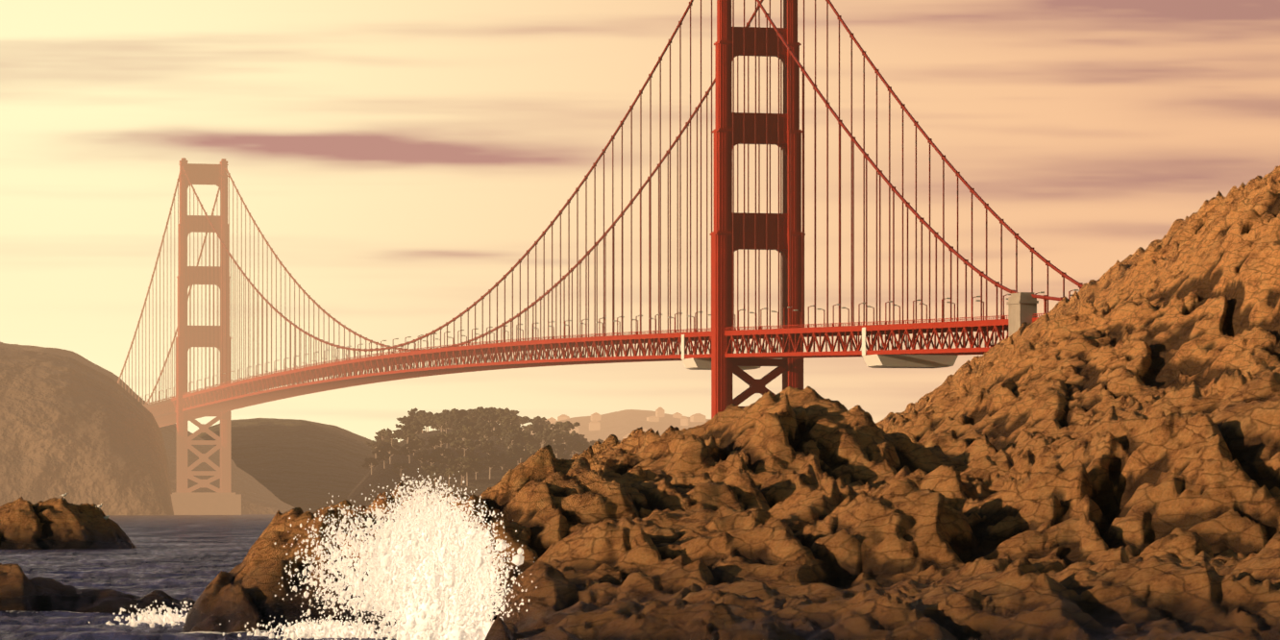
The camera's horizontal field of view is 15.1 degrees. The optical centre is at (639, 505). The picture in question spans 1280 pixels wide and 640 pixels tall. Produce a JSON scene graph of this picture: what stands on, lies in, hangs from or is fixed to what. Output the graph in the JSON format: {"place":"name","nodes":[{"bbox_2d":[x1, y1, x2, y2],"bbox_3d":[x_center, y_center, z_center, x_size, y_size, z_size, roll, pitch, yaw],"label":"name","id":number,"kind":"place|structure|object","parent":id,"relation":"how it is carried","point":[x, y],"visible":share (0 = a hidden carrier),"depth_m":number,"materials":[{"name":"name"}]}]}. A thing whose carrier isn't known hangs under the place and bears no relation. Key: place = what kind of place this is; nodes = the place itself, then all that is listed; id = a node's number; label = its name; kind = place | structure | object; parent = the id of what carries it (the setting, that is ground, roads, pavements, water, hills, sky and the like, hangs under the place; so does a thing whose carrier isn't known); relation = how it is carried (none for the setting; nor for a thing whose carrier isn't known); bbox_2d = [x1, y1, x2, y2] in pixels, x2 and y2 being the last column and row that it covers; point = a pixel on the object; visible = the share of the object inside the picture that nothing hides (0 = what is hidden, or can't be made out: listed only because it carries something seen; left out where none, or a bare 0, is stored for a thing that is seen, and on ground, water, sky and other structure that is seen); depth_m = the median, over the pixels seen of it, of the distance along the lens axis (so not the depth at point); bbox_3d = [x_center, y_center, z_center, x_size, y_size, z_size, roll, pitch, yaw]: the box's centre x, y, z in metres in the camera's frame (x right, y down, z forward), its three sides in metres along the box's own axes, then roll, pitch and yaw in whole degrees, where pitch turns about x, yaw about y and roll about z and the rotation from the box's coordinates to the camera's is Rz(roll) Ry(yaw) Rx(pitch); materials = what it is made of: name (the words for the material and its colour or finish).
{"place":"outdoors","nodes":[
{"label":"outdoors","id":0,"kind":"place"},
{"bbox_2d":[0,346,173,515],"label":"cliff","id":1,"kind":"structure","parent":0,"point":[76,431],"depth_m":3005.64,"materials":[{"name":"stone"}]},
{"bbox_2d":[0,342,304,514],"bbox_3d":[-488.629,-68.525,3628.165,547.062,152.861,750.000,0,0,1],"label":"hill","id":2,"kind":"structure","parent":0,"point":[258,497],"depth_m":3425.82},
{"bbox_2d":[0,514,395,639],"bbox_3d":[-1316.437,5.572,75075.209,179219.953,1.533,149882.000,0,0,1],"label":"sea water","id":3,"kind":"structure","parent":0,"point":[179,557],"depth_m":442.72,"materials":[{"name":"blue liquid"}]},
{"bbox_2d":[88,599,192,627],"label":"surf droplets","id":4,"kind":"object","parent":3,"relation":"in","point":[149,616],"visible":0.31,"depth_m":228.91},
{"bbox_2d":[105,612,187,627],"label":"sea foam","id":5,"kind":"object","parent":3,"relation":"on","point":[173,617],"depth_m":229.03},
{"bbox_2d":[170,492,241,515],"bbox_3d":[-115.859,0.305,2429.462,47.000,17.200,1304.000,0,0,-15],"label":"bridge tower piers","id":6,"kind":"structure","parent":3,"relation":"in","point":[206,503],"depth_m":3039.62,"materials":[{"name":"concrete"}]},
{"bbox_2d":[219,611,391,639],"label":"surf droplets","id":7,"kind":"object","parent":3,"relation":"in","point":[317,630],"visible":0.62,"depth_m":208.88},
{"bbox_2d":[238,619,396,639],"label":"sea foam","id":8,"kind":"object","parent":3,"relation":"on","point":[292,634],"depth_m":209.15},
{"bbox_2d":[274,492,405,615],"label":"breaking wave droplets","id":9,"kind":"object","parent":3,"relation":"on","point":[337,565],"visible":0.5,"depth_m":202.19},
{"bbox_2d":[340,467,537,639],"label":"breaking wave droplets","id":10,"kind":"object","parent":3,"relation":"in","point":[422,520],"visible":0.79,"depth_m":188.04},
{"bbox_2d":[196,418,376,513],"bbox_3d":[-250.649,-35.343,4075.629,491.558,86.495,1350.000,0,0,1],"label":"hill","id":11,"kind":"structure","parent":0,"point":[305,465],"depth_m":3670.83,"materials":[{"name":"brown soil"}]},
{"bbox_2d":[304,529,381,612],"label":"water splash","id":12,"kind":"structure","parent":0,"point":[355,606],"depth_m":202.37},
{"bbox_2d":[368,524,524,639],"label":"wave splash","id":13,"kind":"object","parent":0,"point":[518,559],"depth_m":187.96,"materials":[{"name":"liquid"}]},
{"bbox_2d":[346,428,581,507],"bbox_3d":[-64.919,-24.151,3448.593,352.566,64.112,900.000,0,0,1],"label":"wooded hill","id":14,"kind":"structure","parent":0,"point":[386,476],"depth_m":3137.96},
{"bbox_2d":[361,457,382,474],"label":"tree","id":15,"kind":"object","parent":14,"relation":"on","point":[371,460],"visible":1,"depth_m":3199.26,"materials":[{"name":"brown plant"}]},
{"bbox_2d":[364,441,387,451],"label":"tree","id":16,"kind":"object","parent":14,"relation":"on","point":[373,444],"visible":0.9,"depth_m":3414.34,"materials":[{"name":"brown plant"}]},
{"bbox_2d":[371,449,391,468],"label":"tree","id":17,"kind":"object","parent":14,"relation":"on","point":[383,455],"visible":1,"depth_m":3205.97,"materials":[{"name":"brown plant"}]},
{"bbox_2d":[373,428,389,440],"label":"tree","id":18,"kind":"object","parent":14,"relation":"on","point":[380,434],"visible":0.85,"depth_m":3535.45,"materials":[{"name":"brown plant"}]},
{"bbox_2d":[376,442,402,464],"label":"tree","id":19,"kind":"object","parent":14,"relation":"on","point":[388,448],"visible":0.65,"depth_m":3252.68,"materials":[{"name":"brown plant"}]},
{"bbox_2d":[383,431,400,445],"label":"tree","id":20,"kind":"object","parent":14,"relation":"on","point":[391,435],"visible":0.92,"depth_m":3436.73,"materials":[{"name":"brown plant"}]},
{"bbox_2d":[392,429,403,437],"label":"tree","id":21,"kind":"object","parent":14,"relation":"on","point":[400,431],"visible":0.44,"depth_m":3539.51,"materials":[{"name":"brown plant"}]},
{"bbox_2d":[392,462,410,474],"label":"tree","id":22,"kind":"object","parent":14,"relation":"on","point":[404,465],"visible":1,"depth_m":3127.94,"materials":[{"name":"brown plant"}]},
{"bbox_2d":[394,417,413,429],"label":"tree","id":23,"kind":"object","parent":14,"relation":"on","point":[406,420],"visible":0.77,"depth_m":3466.59,"materials":[{"name":"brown plant"}]},
{"bbox_2d":[396,415,414,424],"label":"tree","id":24,"kind":"object","parent":14,"relation":"on","point":[408,416],"visible":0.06,"depth_m":3560.78,"materials":[{"name":"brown plant"}]},
{"bbox_2d":[398,444,415,463],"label":"tree","id":25,"kind":"object","parent":14,"relation":"on","point":[406,451],"visible":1,"depth_m":3186.08,"materials":[{"name":"brown plant"}]},
{"bbox_2d":[399,427,417,448],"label":"tree","id":26,"kind":"object","parent":14,"relation":"on","point":[408,434],"visible":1,"depth_m":3309.27,"materials":[{"name":"brown plant"}]},
{"bbox_2d":[400,419,425,440],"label":"tree","id":27,"kind":"object","parent":14,"relation":"on","point":[417,425],"visible":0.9,"depth_m":3364.39,"materials":[{"name":"brown plant"}]},
{"bbox_2d":[405,438,420,455],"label":"tree","id":28,"kind":"object","parent":14,"relation":"on","point":[413,443],"visible":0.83,"depth_m":3247.61,"materials":[{"name":"brown plant"}]},
{"bbox_2d":[407,435,426,449],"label":"tree","id":29,"kind":"object","parent":14,"relation":"on","point":[421,443],"visible":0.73,"depth_m":3286.54,"materials":[{"name":"brown plant"}]},
{"bbox_2d":[407,407,426,418],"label":"tree","id":30,"kind":"object","parent":14,"relation":"on","point":[413,411],"visible":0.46,"depth_m":3570.88,"materials":[{"name":"brown plant"}]},
{"bbox_2d":[412,448,432,467],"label":"tree","id":31,"kind":"object","parent":14,"relation":"on","point":[419,454],"visible":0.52,"depth_m":3157.93,"materials":[{"name":"brown plant"}]},
{"bbox_2d":[414,414,432,433],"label":"tree","id":32,"kind":"object","parent":14,"relation":"on","point":[421,420],"visible":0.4,"depth_m":3485.01,"materials":[{"name":"brown plant"}]},
{"bbox_2d":[416,414,434,432],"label":"tree","id":33,"kind":"object","parent":14,"relation":"on","point":[426,422],"visible":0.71,"depth_m":3483.57,"materials":[{"name":"brown plant"}]},
{"bbox_2d":[414,411,437,431],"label":"tree","id":34,"kind":"object","parent":14,"relation":"on","point":[429,412],"visible":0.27,"depth_m":3544.31,"materials":[{"name":"brown plant"}]},
{"bbox_2d":[419,453,443,467],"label":"tree","id":35,"kind":"object","parent":14,"relation":"on","point":[434,458],"visible":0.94,"depth_m":3102.55,"materials":[{"name":"brown plant"}]},
{"bbox_2d":[421,465,445,482],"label":"tree","id":36,"kind":"object","parent":14,"relation":"on","point":[431,470],"visible":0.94,"depth_m":3078.27,"materials":[{"name":"brown plant"}]},
{"bbox_2d":[425,438,443,449],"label":"tree","id":37,"kind":"object","parent":14,"relation":"on","point":[429,446],"visible":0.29,"depth_m":3231.32,"materials":[{"name":"brown plant"}]},
{"bbox_2d":[429,415,450,432],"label":"tree","id":38,"kind":"object","parent":14,"relation":"on","point":[441,425],"visible":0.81,"depth_m":3387.64,"materials":[{"name":"brown plant"}]},
{"bbox_2d":[430,446,449,460],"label":"tree","id":39,"kind":"object","parent":14,"relation":"on","point":[445,450],"visible":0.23,"depth_m":3153.62,"materials":[{"name":"brown plant"}]},
{"bbox_2d":[431,409,449,420],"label":"tree","id":40,"kind":"object","parent":14,"relation":"on","point":[443,410],"visible":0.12,"depth_m":3461.99,"materials":[{"name":"brown plant"}]},
{"bbox_2d":[428,431,455,446],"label":"tree","id":41,"kind":"object","parent":14,"relation":"on","point":[442,437],"visible":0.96,"depth_m":3202.09,"materials":[{"name":"brown plant"}]},
{"bbox_2d":[431,446,454,457],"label":"tree","id":42,"kind":"object","parent":14,"relation":"on","point":[437,452],"visible":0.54,"depth_m":3153.94,"materials":[{"name":"brown plant"}]},
{"bbox_2d":[433,412,456,431],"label":"tree","id":43,"kind":"object","parent":14,"relation":"on","point":[435,415],"visible":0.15,"depth_m":3430.94,"materials":[{"name":"brown plant"}]},
{"bbox_2d":[437,416,454,433],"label":"tree","id":44,"kind":"object","parent":14,"relation":"on","point":[449,419],"visible":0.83,"depth_m":3382.43,"materials":[{"name":"brown plant"}]},
{"bbox_2d":[439,451,455,467],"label":"tree","id":45,"kind":"object","parent":14,"relation":"on","point":[448,455],"visible":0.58,"depth_m":3128.27,"materials":[{"name":"brown plant"}]},
{"bbox_2d":[443,466,456,485],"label":"tree","id":46,"kind":"object","parent":14,"relation":"on","point":[449,473],"visible":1,"depth_m":3073.18,"materials":[{"name":"brown plant"}]},
{"bbox_2d":[445,408,467,421],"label":"tree","id":47,"kind":"object","parent":14,"relation":"on","point":[459,415],"visible":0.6,"depth_m":3402.84,"materials":[{"name":"brown plant"}]},
{"bbox_2d":[447,409,470,422],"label":"tree","id":48,"kind":"object","parent":14,"relation":"on","point":[455,411],"visible":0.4,"depth_m":3405.80,"materials":[{"name":"brown plant"}]},
{"bbox_2d":[451,419,467,441],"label":"tree","id":49,"kind":"object","parent":14,"relation":"on","point":[457,425],"visible":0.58,"depth_m":3294.97,"materials":[{"name":"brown plant"}]},
{"bbox_2d":[447,463,477,480],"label":"tree","id":50,"kind":"object","parent":14,"relation":"on","point":[472,466],"visible":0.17,"depth_m":3080.36,"materials":[{"name":"brown plant"}]},
{"bbox_2d":[454,466,473,485],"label":"tree","id":51,"kind":"object","parent":14,"relation":"on","point":[462,472],"visible":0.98,"depth_m":3071.97,"materials":[{"name":"brown plant"}]},
{"bbox_2d":[449,439,480,456],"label":"tree","id":52,"kind":"object","parent":14,"relation":"on","point":[462,444],"visible":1,"depth_m":3148.71,"materials":[{"name":"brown plant"}]},
{"bbox_2d":[447,455,483,486],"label":"tree","id":53,"kind":"object","parent":14,"relation":"on","point":[468,461],"visible":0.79,"depth_m":3068.05,"materials":[{"name":"brown plant"}]},
{"bbox_2d":[454,417,476,430],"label":"tree","id":54,"kind":"object","parent":14,"relation":"on","point":[464,420],"visible":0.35,"depth_m":3303.70,"materials":[{"name":"brown plant"}]},
{"bbox_2d":[455,424,476,441],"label":"tree","id":55,"kind":"object","parent":14,"relation":"on","point":[467,433],"visible":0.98,"depth_m":3275.79,"materials":[{"name":"brown plant"}]},
{"bbox_2d":[471,462,486,479],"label":"tree","id":56,"kind":"object","parent":14,"relation":"on","point":[477,469],"visible":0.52,"depth_m":3090.18,"materials":[{"name":"brown plant"}]},
{"bbox_2d":[467,408,492,421],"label":"tree","id":57,"kind":"object","parent":14,"relation":"on","point":[479,414],"visible":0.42,"depth_m":3376.90,"materials":[{"name":"brown plant"}]},
{"bbox_2d":[473,426,487,441],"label":"tree","id":58,"kind":"object","parent":14,"relation":"on","point":[476,431],"visible":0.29,"depth_m":3280.43,"materials":[{"name":"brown plant"}]},
{"bbox_2d":[473,418,492,429],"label":"tree","id":59,"kind":"object","parent":14,"relation":"on","point":[480,423],"visible":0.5,"depth_m":3330.90,"materials":[{"name":"brown plant"}]},
{"bbox_2d":[474,422,496,440],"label":"tree","id":60,"kind":"object","parent":14,"relation":"on","point":[484,430],"visible":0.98,"depth_m":3273.36,"materials":[{"name":"brown plant"}]},
{"bbox_2d":[477,406,496,411],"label":"tree","id":61,"kind":"object","parent":14,"relation":"on","point":[490,408],"visible":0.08,"depth_m":3538.68,"materials":[{"name":"brown plant"}]},
{"bbox_2d":[478,437,498,455],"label":"tree","id":62,"kind":"object","parent":14,"relation":"on","point":[486,446],"visible":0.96,"depth_m":3146.61,"materials":[{"name":"brown plant"}]},
{"bbox_2d":[478,413,499,421],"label":"tree","id":63,"kind":"object","parent":14,"relation":"on","point":[489,417],"visible":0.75,"depth_m":3352.66,"materials":[{"name":"brown plant"}]},
{"bbox_2d":[479,450,505,479],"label":"tree","id":64,"kind":"object","parent":14,"relation":"on","point":[488,460],"visible":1,"depth_m":3093.62,"materials":[{"name":"brown plant"}]},
{"bbox_2d":[492,408,509,424],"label":"tree","id":65,"kind":"object","parent":14,"relation":"on","point":[501,410],"visible":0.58,"depth_m":3460.54,"materials":[{"name":"brown plant"}]},
{"bbox_2d":[495,426,507,440],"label":"tree","id":66,"kind":"object","parent":14,"relation":"on","point":[499,430],"visible":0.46,"depth_m":3309.05,"materials":[{"name":"brown plant"}]},
{"bbox_2d":[496,413,506,423],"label":"tree","id":67,"kind":"object","parent":14,"relation":"on","point":[501,415],"visible":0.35,"depth_m":3431.56,"materials":[{"name":"brown plant"}]},
{"bbox_2d":[495,452,512,469],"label":"tree","id":68,"kind":"object","parent":14,"relation":"on","point":[502,457],"visible":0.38,"depth_m":3128.70,"materials":[{"name":"brown plant"}]},
{"bbox_2d":[500,459,516,472],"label":"tree","id":69,"kind":"object","parent":14,"relation":"on","point":[505,462],"visible":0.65,"depth_m":3102.12,"materials":[{"name":"brown plant"}]},
{"bbox_2d":[498,414,518,429],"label":"tree","id":70,"kind":"object","parent":14,"relation":"on","point":[508,419],"visible":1,"depth_m":3330.80,"materials":[{"name":"brown plant"}]},
{"bbox_2d":[495,425,521,448],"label":"tree","id":71,"kind":"object","parent":14,"relation":"on","point":[508,430],"visible":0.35,"depth_m":3246.71,"materials":[{"name":"brown plant"}]},
{"bbox_2d":[501,457,516,472],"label":"tree","id":72,"kind":"object","parent":14,"relation":"on","point":[513,465],"visible":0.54,"depth_m":3101.17,"materials":[{"name":"brown plant"}]},
{"bbox_2d":[497,432,525,446],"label":"tree","id":73,"kind":"object","parent":14,"relation":"on","point":[516,438],"visible":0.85,"depth_m":3222.52,"materials":[{"name":"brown plant"}]},
{"bbox_2d":[509,410,519,422],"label":"tree","id":74,"kind":"object","parent":14,"relation":"on","point":[515,412],"visible":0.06,"depth_m":3648.78,"materials":[{"name":"brown plant"}]},
{"bbox_2d":[506,444,524,463],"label":"tree","id":75,"kind":"object","parent":14,"relation":"on","point":[512,449],"visible":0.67,"depth_m":3125.80,"materials":[{"name":"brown plant"}]},
{"bbox_2d":[507,449,533,465],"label":"tree","id":76,"kind":"object","parent":14,"relation":"on","point":[524,455],"visible":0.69,"depth_m":3122.95,"materials":[{"name":"brown plant"}]},
{"bbox_2d":[517,416,532,431],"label":"tree","id":77,"kind":"object","parent":14,"relation":"on","point":[523,420],"visible":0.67,"depth_m":3699.99,"materials":[{"name":"brown plant"}]},
{"bbox_2d":[517,429,534,450],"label":"tree","id":78,"kind":"object","parent":14,"relation":"on","point":[528,439],"visible":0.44,"depth_m":3249.45,"materials":[{"name":"brown plant"}]},
{"bbox_2d":[527,416,546,424],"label":"tree","id":79,"kind":"object","parent":14,"relation":"on","point":[538,420],"visible":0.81,"depth_m":3603.99,"materials":[{"name":"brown plant"}]},
{"bbox_2d":[531,422,544,433],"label":"tree","id":80,"kind":"object","parent":14,"relation":"on","point":[536,428],"visible":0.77,"depth_m":3400.33,"materials":[{"name":"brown plant"}]},
{"bbox_2d":[531,432,547,447],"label":"tree","id":81,"kind":"object","parent":14,"relation":"on","point":[535,435],"visible":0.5,"depth_m":3247.34,"materials":[{"name":"brown plant"}]},
{"bbox_2d":[528,419,550,430],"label":"tree","id":82,"kind":"object","parent":14,"relation":"on","point":[548,422],"visible":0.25,"depth_m":3656.92,"materials":[{"name":"brown plant"}]},
{"bbox_2d":[534,427,552,447],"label":"tree","id":83,"kind":"object","parent":14,"relation":"on","point":[548,438],"visible":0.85,"depth_m":3247.06,"materials":[{"name":"brown plant"}]},
{"bbox_2d":[547,442,569,459],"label":"tree","id":84,"kind":"object","parent":14,"relation":"on","point":[559,447],"visible":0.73,"depth_m":3147.41,"materials":[{"name":"brown plant"}]},
{"bbox_2d":[549,428,571,443],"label":"tree","id":85,"kind":"object","parent":14,"relation":"on","point":[557,437],"visible":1,"depth_m":3326.42,"materials":[{"name":"brown plant"}]},
{"bbox_2d":[547,420,580,449],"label":"tree","id":86,"kind":"object","parent":14,"relation":"on","point":[567,426],"visible":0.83,"depth_m":3373.28,"materials":[{"name":"brown plant"}]},
{"bbox_2d":[566,446,580,456],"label":"tree","id":87,"kind":"object","parent":14,"relation":"on","point":[570,453],"visible":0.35,"depth_m":3310.31,"materials":[{"name":"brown plant"}]},
{"bbox_2d":[566,432,587,446],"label":"tree","id":88,"kind":"object","parent":14,"relation":"on","point":[575,436],"visible":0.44,"depth_m":3359.25,"materials":[{"name":"brown plant"}]},
{"bbox_2d":[565,440,590,453],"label":"tree","id":89,"kind":"object","parent":14,"relation":"on","point":[580,446],"visible":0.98,"depth_m":3255.85,"materials":[{"name":"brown plant"}]},
{"bbox_2d":[590,438,603,445],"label":"tree","id":90,"kind":"object","parent":14,"relation":"on","point":[594,441],"visible":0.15,"depth_m":3614.27,"materials":[{"name":"brown plant"}]},
{"bbox_2d":[175,0,805,492],"bbox_3d":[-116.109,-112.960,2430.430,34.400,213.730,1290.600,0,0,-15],"label":"bridge towers","id":91,"kind":"structure","parent":0,"point":[762,231],"depth_m":1810.12,"materials":[{"name":"metal"}]},
{"bbox_2d":[117,0,1083,406],"bbox_3d":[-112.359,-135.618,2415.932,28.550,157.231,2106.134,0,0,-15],"label":"suspension cables","id":92,"kind":"object","parent":91,"relation":"on","point":[988,208],"visible":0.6,"depth_m":1937.62,"materials":[{"name":"metal"}]},
{"bbox_2d":[118,0,1083,404],"bbox_3d":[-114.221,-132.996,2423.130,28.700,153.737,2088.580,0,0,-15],"label":"bridge cables","id":93,"kind":"object","parent":92,"relation":"hanging from","point":[243,281],"visible":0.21,"depth_m":1896.04,"materials":[{"name":"metal"}]},
{"bbox_2d":[142,313,1044,427],"bbox_3d":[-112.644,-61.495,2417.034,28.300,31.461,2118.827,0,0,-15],"label":"bridge deck","id":94,"kind":"structure","parent":93,"relation":"hanging from","point":[241,394],"depth_m":2054.31,"materials":[{"name":"metal"}]},
{"bbox_2d":[151,290,1072,401],"bbox_3d":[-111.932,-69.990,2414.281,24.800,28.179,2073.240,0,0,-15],"label":"lamp posts","id":95,"kind":"object","parent":94,"relation":"on","point":[654,332],"visible":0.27,"depth_m":1938.99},
{"bbox_2d":[153,289,1078,397],"bbox_3d":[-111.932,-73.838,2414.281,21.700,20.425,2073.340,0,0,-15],"label":"bridge lamp heads","id":96,"kind":"object","parent":95,"relation":"attached to","point":[613,321],"visible":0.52,"depth_m":2062.41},
{"bbox_2d":[681,327,958,369],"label":"bridge work platforms","id":97,"kind":"object","parent":94,"relation":"hanging from","point":[904,361],"visible":0.88,"depth_m":1622.52,"materials":[{"name":"metal"}]},
{"bbox_2d":[521,409,711,442],"bbox_3d":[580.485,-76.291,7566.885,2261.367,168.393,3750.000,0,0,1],"label":"shore hills","id":98,"kind":"structure","parent":0,"point":[620,425],"depth_m":6990.35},
{"bbox_2d":[548,410,705,439],"bbox_3d":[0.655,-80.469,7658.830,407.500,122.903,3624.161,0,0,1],"label":"buildings","id":99,"kind":"structure","parent":98,"relation":"on","point":[597,426],"depth_m":7147.84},
{"bbox_2d":[545,407,705,441],"bbox_3d":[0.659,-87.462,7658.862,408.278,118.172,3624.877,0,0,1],"label":"roofs","id":100,"kind":"structure","parent":99,"relation":"on","point":[627,434],"depth_m":7151.90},
{"bbox_2d":[0,0,1279,442],"bbox_3d":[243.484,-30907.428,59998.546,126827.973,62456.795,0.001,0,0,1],"label":"sky","id":101,"kind":"structure","parent":0,"point":[404,169],"depth_m":60013.62,"materials":[{"name":"beige"}]},
{"bbox_2d":[0,165,1279,639],"bbox_3d":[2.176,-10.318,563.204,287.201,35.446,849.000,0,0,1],"label":"rocks","id":102,"kind":"object","parent":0,"point":[1095,459],"visible":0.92,"depth_m":206.14,"materials":[{"name":"stone"}]},
{"bbox_2d":[1006,292,1038,337],"bbox_3d":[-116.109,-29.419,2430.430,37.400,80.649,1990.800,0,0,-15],"label":"bridge pylons","id":103,"kind":"object","parent":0,"point":[1021,307],"visible":0.1,"depth_m":1464.35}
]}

